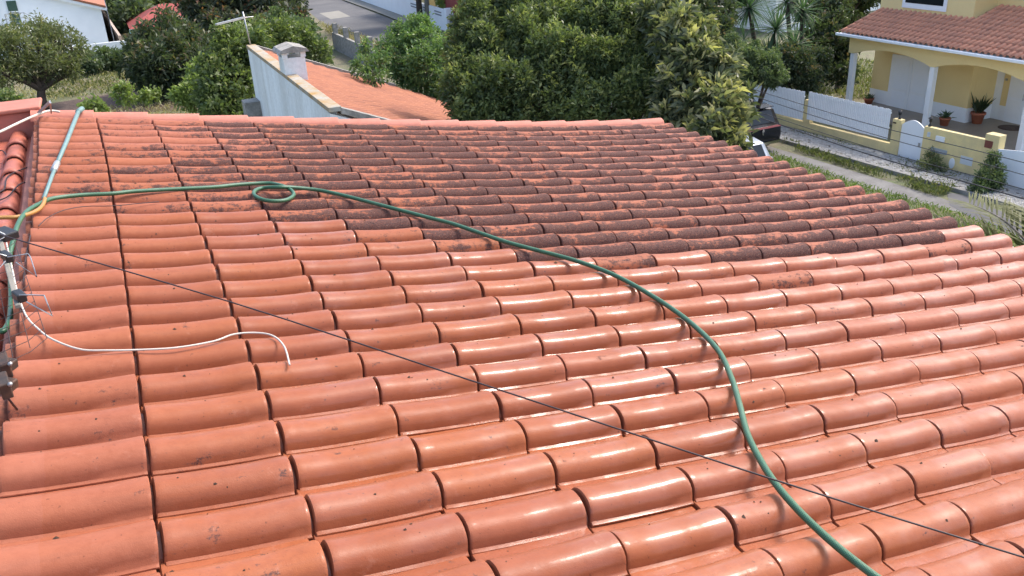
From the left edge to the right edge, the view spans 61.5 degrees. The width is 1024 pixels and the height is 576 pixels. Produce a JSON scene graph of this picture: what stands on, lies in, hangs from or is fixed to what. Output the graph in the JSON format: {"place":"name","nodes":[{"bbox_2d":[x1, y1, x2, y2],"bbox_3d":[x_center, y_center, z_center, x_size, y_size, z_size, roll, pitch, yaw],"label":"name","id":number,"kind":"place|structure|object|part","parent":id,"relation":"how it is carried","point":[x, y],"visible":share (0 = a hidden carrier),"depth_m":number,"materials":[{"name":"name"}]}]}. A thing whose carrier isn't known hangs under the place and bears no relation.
{"place":"outdoors","nodes":[
{"label":"outdoors","id":0,"kind":"place"},
{"bbox_2d":[45,91,185,112],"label":"garden soil","id":1,"kind":"structure","parent":0,"point":[68,105],"depth_m":44.13,"materials":[{"name":"brown soil"}]},
{"bbox_2d":[0,8,96,108],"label":"old fruit tree","id":2,"kind":"object","parent":1,"relation":"on","point":[15,61],"visible":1,"depth_m":43.00,"materials":[{"name":"green plant"}]},
{"bbox_2d":[76,93,110,111],"bbox_3d":[-17.628,-7.643,36.625,1.219,2.832,10.464,-13,26,-21],"label":"bush","id":3,"kind":"object","parent":1,"relation":"on","point":[99,105],"visible":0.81,"depth_m":32.21,"materials":[{"name":"green plant"}]},
{"bbox_2d":[108,78,138,108],"bbox_3d":[-18.539,-9.233,41.013,1.307,2.172,5.769,-13,26,-21],"label":"sapling","id":4,"kind":"object","parent":1,"relation":"on","point":[123,90],"visible":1,"depth_m":38.80,"materials":[{"name":"green plant"}]},
{"bbox_2d":[133,91,142,103],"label":"sapling","id":5,"kind":"object","parent":1,"relation":"on","point":[137,97],"visible":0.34,"depth_m":39.66,"materials":[{"name":"green plant"}]},
{"bbox_2d":[138,84,155,106],"bbox_3d":[-17.541,-9.168,41.195,0.810,1.814,4.983,-13,26,-21],"label":"sapling","id":6,"kind":"object","parent":1,"relation":"on","point":[145,95],"visible":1,"depth_m":39.17,"materials":[{"name":"green plant"}]},
{"bbox_2d":[106,98,197,113],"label":"field grass","id":7,"kind":"structure","parent":1,"relation":"on","point":[157,106],"depth_m":42.38,"materials":[{"name":"green plant"}]},
{"bbox_2d":[148,85,162,102],"bbox_3d":[-17.466,-9.342,41.865,0.768,1.569,5.031,-13,26,-21],"label":"sapling","id":8,"kind":"object","parent":1,"relation":"on","point":[157,93],"visible":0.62,"depth_m":39.92,"materials":[{"name":"green plant"}]},
{"bbox_2d":[111,3,215,102],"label":"mango tree","id":9,"kind":"object","parent":1,"relation":"on","point":[159,53],"visible":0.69,"depth_m":43.88,"materials":[{"name":"green plant"}]},
{"bbox_2d":[127,3,190,33],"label":"red roof house","id":10,"kind":"structure","parent":0,"point":[144,15],"depth_m":68.14,"materials":[{"name":"red tile"}]},
{"bbox_2d":[331,23,375,65],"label":"boundary wall","id":11,"kind":"structure","parent":0,"point":[344,44],"depth_m":54.35,"materials":[{"name":"concrete"}]},
{"bbox_2d":[345,0,443,30],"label":"pavement","id":12,"kind":"structure","parent":0,"point":[391,14],"depth_m":76.63,"materials":[{"name":"concrete"}]},
{"bbox_2d":[415,0,437,6],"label":"ochre house","id":13,"kind":"structure","parent":0,"point":[432,2],"depth_m":69.05,"materials":[{"name":"paint"}]},
{"bbox_2d":[302,0,633,117],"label":"road","id":14,"kind":"structure","parent":0,"point":[360,20],"depth_m":72.71,"materials":[{"name":"grey asphalt"}]},
{"bbox_2d":[320,11,349,18],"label":"road patch","id":15,"kind":"object","parent":14,"relation":"on","point":[335,14],"visible":1,"depth_m":75.69,"materials":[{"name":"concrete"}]},
{"bbox_2d":[0,0,1023,246],"bbox_3d":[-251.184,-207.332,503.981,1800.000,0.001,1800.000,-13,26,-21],"label":"ground","id":16,"kind":"structure","parent":0,"point":[342,60],"depth_m":42.10,"materials":[{"name":"green plant"}]},
{"bbox_2d":[0,84,42,107],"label":"bush","id":17,"kind":"object","parent":16,"relation":"on","point":[12,95],"visible":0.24,"depth_m":32.49,"materials":[{"name":"green plant"}]},
{"bbox_2d":[0,0,113,58],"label":"white house","id":18,"kind":"structure","parent":16,"relation":"on","point":[84,17],"depth_m":60.66,"materials":[{"name":"white painted plaster"},{"name":"clay"}]},
{"bbox_2d":[6,0,21,25],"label":"door","id":19,"kind":"structure","parent":18,"relation":"in","point":[12,6],"depth_m":59.18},
{"bbox_2d":[5,67,136,100],"bbox_3d":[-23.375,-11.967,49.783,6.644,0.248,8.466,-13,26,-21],"label":"field grass","id":20,"kind":"structure","parent":16,"relation":"on","point":[100,81],"depth_m":49.02,"materials":[{"name":"green plant"}]},
{"bbox_2d":[68,48,104,76],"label":"hedge bush","id":21,"kind":"object","parent":16,"relation":"on","point":[92,67],"visible":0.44,"depth_m":52.14,"materials":[{"name":"green plant"}]},
{"bbox_2d":[72,40,125,51],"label":"garden wall","id":22,"kind":"structure","parent":16,"relation":"on","point":[114,43],"depth_m":61.75,"materials":[{"name":"white paint"}]},
{"bbox_2d":[85,42,124,71],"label":"hedge bush","id":23,"kind":"object","parent":16,"relation":"on","point":[107,54],"visible":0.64,"depth_m":52.96,"materials":[{"name":"green plant"}]},
{"bbox_2d":[101,10,121,40],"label":"block wall","id":24,"kind":"structure","parent":16,"relation":"on","point":[116,35],"depth_m":67.23,"materials":[{"name":"white paint"}]},
{"bbox_2d":[102,0,155,33],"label":"background tree","id":25,"kind":"object","parent":16,"relation":"on","point":[122,11],"visible":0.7,"depth_m":69.88,"materials":[{"name":"green plant"}]},
{"bbox_2d":[152,0,169,5],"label":"background tree","id":26,"kind":"object","parent":16,"relation":"on","point":[161,1],"visible":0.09,"depth_m":78.84,"materials":[{"name":"green plant"}]},
{"bbox_2d":[164,51,200,113],"bbox_3d":[-13.521,-8.592,37.731,2.437,3.240,2.855,5,26,18],"label":"tree","id":27,"kind":"object","parent":16,"relation":"on","point":[181,93],"visible":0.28,"depth_m":36.99,"materials":[{"name":"green plant"}]},
{"bbox_2d":[169,0,312,36],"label":"tree","id":28,"kind":"object","parent":16,"relation":"on","point":[204,12],"visible":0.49,"depth_m":57.05,"materials":[{"name":"green plant"}]},
{"bbox_2d":[188,11,335,115],"bbox_3d":[-9.248,-7.454,32.136,2.635,5.459,7.678,6,26,18],"label":"citrus tree","id":29,"kind":"object","parent":16,"relation":"on","point":[224,83],"visible":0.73,"depth_m":30.01,"materials":[{"name":"green plant"}]},
{"bbox_2d":[264,5,331,60],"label":"leafy shrub tree","id":30,"kind":"object","parent":16,"relation":"on","point":[279,11],"visible":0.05,"depth_m":43.92,"materials":[{"name":"green plant"}]},
{"bbox_2d":[241,42,450,120],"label":"house","id":31,"kind":"structure","parent":16,"relation":"on","point":[296,84],"depth_m":21.41,"materials":[{"name":"concrete"}]},
{"bbox_2d":[215,12,253,44],"bbox_3d":[-7.887,-7.332,24.674,0.108,1.021,1.674,7,26,21],"label":"roof antenna","id":32,"kind":"object","parent":31,"relation":"on","point":[231,20],"visible":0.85,"depth_m":24.76,"materials":[{"name":"metal"}]},
{"bbox_2d":[349,36,392,87],"bbox_3d":[-4.162,-4.872,26.133,1.395,5.212,2.334,-13,26,-21],"label":"young tree","id":33,"kind":"object","parent":16,"relation":"on","point":[374,69],"visible":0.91,"depth_m":25.03,"materials":[{"name":"green plant"}]},
{"bbox_2d":[361,0,452,31],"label":"street wall","id":34,"kind":"structure","parent":16,"relation":"on","point":[407,7],"depth_m":69.51,"materials":[{"name":"grey paint"}]},
{"bbox_2d":[372,11,447,101],"bbox_3d":[-2.670,-6.349,28.808,2.878,5.559,3.865,-41,44,-54],"label":"pale tree","id":35,"kind":"object","parent":16,"relation":"on","point":[416,56],"visible":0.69,"depth_m":28.00,"materials":[{"name":"green plant"}]},
{"bbox_2d":[416,0,422,16],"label":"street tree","id":36,"kind":"object","parent":16,"relation":"on","point":[418,5],"visible":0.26,"depth_m":65.95,"materials":[{"name":"plant"}]},
{"bbox_2d":[424,0,428,15],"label":"street pole","id":37,"kind":"object","parent":16,"relation":"on","point":[426,3],"depth_m":65.17,"materials":[{"name":"metal"}]},
{"bbox_2d":[435,0,445,8],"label":"garden tree","id":38,"kind":"object","parent":16,"relation":"on","point":[440,4],"visible":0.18,"depth_m":64.71,"materials":[{"name":"green plant"}]},
{"bbox_2d":[443,0,457,14],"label":"maroon house","id":39,"kind":"structure","parent":16,"relation":"on","point":[450,3],"depth_m":63.16,"materials":[{"name":"paint"}]},
{"bbox_2d":[433,0,541,121],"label":"laurel tree","id":40,"kind":"object","parent":16,"relation":"on","point":[477,48],"visible":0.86,"depth_m":18.83,"materials":[{"name":"green plant"}]},
{"bbox_2d":[0,110,1023,575],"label":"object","id":41,"kind":"structure","parent":16,"relation":"on","point":[824,304],"depth_m":3.47,"materials":[{"name":"tile"}]},
{"bbox_2d":[0,351,18,410],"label":"antenna mast","id":42,"kind":"object","parent":41,"relation":"attached to","point":[9,385],"visible":0.97,"depth_m":2.59,"materials":[{"name":"metal"}]},
{"bbox_2d":[0,226,52,365],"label":"tv antenna","id":43,"kind":"object","parent":42,"relation":"attached to","point":[19,296],"visible":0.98,"depth_m":2.85,"materials":[{"name":"metal"},{"name":"black plastic"}]},
{"bbox_2d":[0,234,1023,557],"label":"guy wire","id":44,"kind":"object","parent":42,"relation":"attached to","point":[546,404],"visible":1,"depth_m":2.25,"materials":[{"name":"black metal"}]},
{"bbox_2d":[0,130,30,351],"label":"annex roof","id":45,"kind":"structure","parent":41,"relation":"on","point":[15,148],"depth_m":5.66,"materials":[{"name":"ceramic"}]},
{"bbox_2d":[0,182,24,200],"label":"dark cable","id":46,"kind":"object","parent":45,"relation":"on","point":[13,190],"visible":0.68,"depth_m":5.41,"materials":[{"name":"black rubber"}]},
{"bbox_2d":[0,167,26,191],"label":"dark cable","id":47,"kind":"object","parent":45,"relation":"on","point":[8,176],"visible":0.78,"depth_m":5.65,"materials":[{"name":"black rubber"}]},
{"bbox_2d":[0,97,41,141],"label":"parapet wall","id":48,"kind":"structure","parent":41,"relation":"on","point":[13,112],"depth_m":6.69,"materials":[{"name":"red paint"}]},
{"bbox_2d":[0,197,46,219],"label":"orange hose","id":49,"kind":"object","parent":41,"relation":"on","point":[34,211],"visible":0.97,"depth_m":4.34,"materials":[{"name":"plastic"}]},
{"bbox_2d":[23,235,30,280],"bbox_3d":[-2.240,-0.147,3.976,0.015,0.046,0.715,-13,26,-20],"label":"dark cable","id":50,"kind":"object","parent":41,"relation":"on","point":[26,256],"visible":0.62,"depth_m":3.98,"materials":[{"name":"black rubber"}]},
{"bbox_2d":[0,110,59,132],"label":"white cable","id":51,"kind":"object","parent":41,"relation":"on","point":[23,120],"visible":0.97,"depth_m":6.15,"materials":[{"name":"white plastic"}]},
{"bbox_2d":[37,101,51,113],"bbox_3d":[-3.491,-1.341,6.422,0.100,0.166,0.403,-16,28,-27],"label":"roof bracket","id":52,"kind":"object","parent":41,"relation":"attached to","point":[45,106],"visible":0.89,"depth_m":6.37,"materials":[{"name":"metal"}]},
{"bbox_2d":[42,106,84,198],"bbox_3d":[-2.958,-0.942,5.687,0.058,0.047,2.520,-11,26,-17],"label":"blue pole","id":53,"kind":"object","parent":41,"relation":"on","point":[56,163],"visible":0.98,"depth_m":5.49,"materials":[{"name":"metal"}]},
{"bbox_2d":[38,201,158,226],"bbox_3d":[-2.232,-0.408,4.580,0.165,0.107,0.718,10,28,27],"label":"dark cable","id":54,"kind":"object","parent":41,"relation":"on","point":[91,206],"visible":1,"depth_m":4.61,"materials":[{"name":"black rubber"}]},
{"bbox_2d":[6,242,290,365],"bbox_3d":[-1.668,0.110,3.425,1.795,0.182,0.539,10,27,26],"label":"white cable","id":55,"kind":"object","parent":41,"relation":"on","point":[96,350],"visible":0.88,"depth_m":3.21,"materials":[{"name":"white plastic"}]},
{"bbox_2d":[0,181,880,575],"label":"garden hose","id":56,"kind":"object","parent":41,"relation":"on","point":[820,531],"visible":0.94,"depth_m":4.28,"materials":[{"name":"green rubber"}]},
{"bbox_2d":[37,166,1012,571],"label":"moss crumbs","id":57,"kind":"object","parent":41,"relation":"on","point":[409,376],"visible":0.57,"depth_m":3.20,"materials":[{"name":"brown plant"}]},
{"bbox_2d":[492,0,611,121],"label":"laurel tree","id":58,"kind":"object","parent":16,"relation":"on","point":[539,27],"visible":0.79,"depth_m":18.65,"materials":[{"name":"green plant"}]},
{"bbox_2d":[559,0,664,121],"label":"laurel tree","id":59,"kind":"object","parent":16,"relation":"on","point":[625,82],"visible":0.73,"depth_m":18.53,"materials":[{"name":"green plant"}]},
{"bbox_2d":[631,0,763,150],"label":"loquat tree","id":60,"kind":"object","parent":16,"relation":"on","point":[696,88],"visible":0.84,"depth_m":16.96,"materials":[{"name":"green plant"}]},
{"bbox_2d":[685,0,742,45],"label":"tall hedge tree","id":61,"kind":"object","parent":16,"relation":"on","point":[724,11],"visible":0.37,"depth_m":31.32,"materials":[{"name":"green plant"}]},
{"bbox_2d":[736,0,746,19],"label":"background tree","id":62,"kind":"object","parent":16,"relation":"on","point":[745,1],"visible":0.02,"depth_m":56.59,"materials":[{"name":"green plant"}]},
{"bbox_2d":[734,0,751,41],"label":"yucca","id":63,"kind":"object","parent":16,"relation":"on","point":[741,28],"visible":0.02,"depth_m":34.29,"materials":[{"name":"green plant"}]},
{"bbox_2d":[722,31,789,110],"bbox_3d":[8.331,-6.800,30.243,2.684,4.215,2.071,2,25,11],"label":"feathery bush","id":64,"kind":"object","parent":16,"relation":"on","point":[768,68],"visible":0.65,"depth_m":29.40,"materials":[{"name":"green plant"}]},
{"bbox_2d":[746,136,772,157],"bbox_3d":[6.591,-4.485,28.679,1.856,1.415,4.158,-15,27,-24],"label":"silver car","id":65,"kind":"object","parent":16,"relation":"on","point":[759,148],"visible":0.07,"depth_m":27.27,"materials":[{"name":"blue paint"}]},
{"bbox_3d":[7.415,-4.228,27.040,1.310,0.367,0.215,-15,27,-24],"label":"rear window","id":66,"kind":"part","parent":65,"relation":"part of","materials":[{"name":"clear glass"}]},
{"bbox_2d":[733,0,804,56],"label":"yucca","id":67,"kind":"object","parent":16,"relation":"on","point":[775,23],"visible":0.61,"depth_m":34.52,"materials":[{"name":"green plant"}]},
{"bbox_2d":[733,0,809,31],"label":"red gable house","id":68,"kind":"structure","parent":16,"relation":"on","point":[767,10],"depth_m":55.98,"materials":[{"name":"white paint"}]},
{"bbox_2d":[765,0,827,88],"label":"yucca","id":69,"kind":"object","parent":16,"relation":"on","point":[803,15],"visible":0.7,"depth_m":36.22,"materials":[{"name":"green plant"}]},
{"bbox_2d":[779,41,834,94],"bbox_3d":[11.641,-8.440,34.810,2.410,3.149,3.719,10,27,26],"label":"dark shrub tree","id":70,"kind":"object","parent":16,"relation":"on","point":[811,69],"visible":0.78,"depth_m":33.67,"materials":[{"name":"green plant"}]},
{"bbox_2d":[793,0,880,91],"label":"dark shrub tree","id":71,"kind":"object","parent":16,"relation":"on","point":[835,16],"visible":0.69,"depth_m":37.67,"materials":[{"name":"green plant"}]},
{"bbox_2d":[779,137,957,196],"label":"weeds","id":72,"kind":"object","parent":16,"relation":"on","point":[933,188],"visible":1,"depth_m":27.96,"materials":[{"name":"green plant"}]},
{"bbox_2d":[864,3,879,11],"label":"white villa","id":73,"kind":"object","parent":16,"relation":"on","point":[873,9],"depth_m":62.98,"materials":[{"name":"paint"}]},
{"bbox_2d":[748,84,1006,175],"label":"front wall","id":74,"kind":"structure","parent":16,"relation":"on","point":[828,103],"depth_m":30.59,"materials":[{"name":"yellow paint"}]},
{"bbox_2d":[898,120,923,159],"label":"garden gate","id":75,"kind":"structure","parent":74,"relation":"attached to","point":[914,127],"depth_m":29.07,"materials":[{"name":"white metal"}]},
{"bbox_2d":[930,147,946,154],"bbox_3d":[13.969,-4.487,28.184,0.018,0.152,0.607,-15,27,-24],"label":"meter box","id":76,"kind":"object","parent":74,"relation":"attached to","point":[940,150],"visible":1,"depth_m":28.13,"materials":[{"name":"grey metal"}]},
{"bbox_2d":[935,136,944,142],"bbox_3d":[13.934,-4.838,28.014,0.058,0.183,0.311,-15,27,-24],"label":"letter box","id":77,"kind":"object","parent":74,"relation":"attached to","point":[940,138],"visible":1,"depth_m":27.99,"materials":[{"name":"white paint"}]},
{"bbox_2d":[949,158,954,167],"bbox_3d":[14.236,-4.038,27.867,0.017,0.340,0.201,-15,27,-24],"label":"oval plate","id":78,"kind":"object","parent":74,"relation":"attached to","point":[951,162],"visible":0.99,"depth_m":27.85,"materials":[{"name":"white paint"}]},
{"bbox_2d":[960,155,972,165],"bbox_3d":[14.461,-4.049,27.401,0.004,0.268,0.429,-15,27,-24],"label":"meter box","id":79,"kind":"object","parent":74,"relation":"attached to","point":[966,162],"visible":1,"depth_m":27.40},
{"bbox_2d":[984,140,992,148],"bbox_3d":[14.724,-4.435,26.580,0.043,0.230,0.260,-15,27,-24],"label":"house plaque","id":80,"kind":"object","parent":74,"relation":"attached to","point":[988,144],"visible":0.9,"depth_m":26.57,"materials":[{"name":"red ceramic"}]},
{"bbox_2d":[996,149,1023,188],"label":"driveway gate","id":81,"kind":"structure","parent":74,"relation":"attached to","point":[1015,179],"depth_m":26.03,"materials":[{"name":"white metal"}]},
{"bbox_2d":[794,128,967,174],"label":"weeds","id":82,"kind":"object","parent":16,"relation":"on","point":[859,145],"visible":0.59,"depth_m":31.48,"materials":[{"name":"green plant"}]},
{"bbox_2d":[779,137,1023,209],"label":"kerb","id":83,"kind":"structure","parent":16,"relation":"on","point":[956,189],"depth_m":27.95,"materials":[{"name":"concrete"}]},
{"bbox_2d":[780,126,1023,205],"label":"pavement cobbles","id":84,"kind":"object","parent":16,"relation":"on","point":[815,141],"visible":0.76,"depth_m":29.19,"materials":[{"name":"stone"}]},
{"bbox_2d":[876,160,973,183],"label":"weeds","id":85,"kind":"object","parent":16,"relation":"on","point":[930,170],"visible":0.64,"depth_m":27.52,"materials":[{"name":"green plant"}]},
{"bbox_2d":[915,145,948,173],"bbox_3d":[13.696,-4.149,28.044,1.023,0.869,1.160,8,27,23],"label":"bush","id":86,"kind":"object","parent":16,"relation":"on","point":[935,159],"visible":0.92,"depth_m":27.93,"materials":[{"name":"green plant"}]},
{"bbox_2d":[930,191,1023,246],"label":"palm tree","id":87,"kind":"object","parent":16,"relation":"on","point":[1006,209],"visible":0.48,"depth_m":11.01,"materials":[{"name":"leaf"},{"name":"bark"}]},
{"bbox_2d":[967,148,1007,193],"bbox_3d":[14.293,-3.378,25.903,1.488,1.489,1.099,-13,26,-21],"label":"bush","id":88,"kind":"object","parent":16,"relation":"on","point":[994,174],"visible":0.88,"depth_m":25.80,"materials":[{"name":"green plant"}]},
{"bbox_2d":[739,37,873,105],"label":"yard grass","id":89,"kind":"structure","parent":0,"point":[862,78],"depth_m":39.78,"materials":[{"name":"green plant"}]},
{"bbox_2d":[766,146,962,212],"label":"worn path","id":90,"kind":"structure","parent":0,"point":[849,175],"depth_m":27.51,"materials":[{"name":"grey concrete"}]},
{"bbox_2d":[744,86,1023,162],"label":"overhead wire","id":91,"kind":"object","parent":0,"point":[894,130],"visible":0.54,"depth_m":17.74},
{"bbox_2d":[749,94,1023,174],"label":"overhead wire","id":92,"kind":"object","parent":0,"point":[895,140],"visible":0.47,"depth_m":17.81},
{"bbox_2d":[757,116,1023,198],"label":"overhead wire","id":93,"kind":"object","parent":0,"point":[897,162],"visible":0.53,"depth_m":17.93,"materials":[{"name":"black metal"}]},
{"bbox_2d":[767,149,1018,246],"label":"grass","id":94,"kind":"structure","parent":0,"point":[926,204],"depth_m":26.12,"materials":[{"name":"green plant"}]},
{"bbox_2d":[763,113,1023,189],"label":"overhead wire","id":95,"kind":"object","parent":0,"point":[901,156],"visible":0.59,"depth_m":17.92,"materials":[{"name":"black metal"}]},
{"bbox_2d":[835,0,1023,150],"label":"yellow house","id":96,"kind":"structure","parent":0,"point":[932,58],"depth_m":32.58,"materials":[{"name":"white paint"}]},
{"bbox_2d":[863,93,874,103],"bbox_3d":[15.089,-8.028,36.330,0.639,0.470,0.450,-13,26,-21],"label":"flower pot","id":97,"kind":"object","parent":96,"relation":"on","point":[869,99],"visible":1,"depth_m":36.26,"materials":[{"name":"ceramic"}]},
{"bbox_2d":[886,54,929,113],"bbox_3d":[16.035,-8.234,34.712,0.071,2.098,2.103,-13,26,-21],"label":"double door","id":98,"kind":"structure","parent":96,"relation":"in","point":[909,76],"depth_m":34.77,"materials":[{"name":"white paint"}]},
{"bbox_2d":[902,0,947,11],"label":"upper window","id":99,"kind":"structure","parent":96,"relation":"in","point":[933,5],"depth_m":33.36,"materials":[{"name":"white paint"}]},
{"bbox_2d":[936,110,955,125],"bbox_3d":[16.352,-6.453,32.570,0.631,0.604,0.721,-4,24,-3],"label":"flower pot","id":100,"kind":"object","parent":96,"relation":"on","point":[945,118],"visible":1,"depth_m":32.52,"materials":[{"name":"ceramic"}]},
{"bbox_2d":[970,93,995,123],"bbox_3d":[17.716,-6.839,32.536,0.823,1.211,0.923,-4,24,-2],"label":"flower pot","id":101,"kind":"object","parent":96,"relation":"on","point":[978,113],"visible":1,"depth_m":32.46,"materials":[{"name":"ceramic"}]},
{"bbox_2d":[998,125,1019,130],"bbox_3d":[18.519,-5.945,31.929,0.900,0.016,0.900,-13,26,-21],"label":"door mat","id":102,"kind":"object","parent":96,"relation":"on","point":[1010,127],"depth_m":31.92,"materials":[{"name":"brown fabric"}]},
{"bbox_2d":[1003,76,1023,124],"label":"front door","id":103,"kind":"structure","parent":96,"relation":"in","point":[1014,106],"depth_m":32.25,"materials":[{"name":"white paint"}]},
{"bbox_2d":[947,192,1023,240],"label":"side street","id":104,"kind":"structure","parent":0,"point":[957,197],"depth_m":24.65,"materials":[{"name":"grey asphalt"}]},
{"bbox_2d":[746,99,780,145],"bbox_3d":[7.862,-6.263,32.151,1.856,1.662,4.360,-15,27,-24],"label":"black suv","id":105,"kind":"object","parent":104,"relation":"on","point":[767,133],"visible":0.27,"depth_m":30.57,"materials":[{"name":"paint"}]},
{"bbox_3d":[8.731,-6.002,30.416,1.310,0.417,0.215,-15,27,-24],"label":"rear window","id":106,"kind":"part","parent":105,"relation":"part of","materials":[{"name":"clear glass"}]},
{"label":"road verge","id":107,"kind":"structure","parent":0,"visible":0},
{"bbox_2d":[319,21,397,58],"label":"verge grass","id":108,"kind":"structure","parent":107,"relation":"on","point":[329,29],"depth_m":62.69,"materials":[{"name":"green plant"}]}
]}

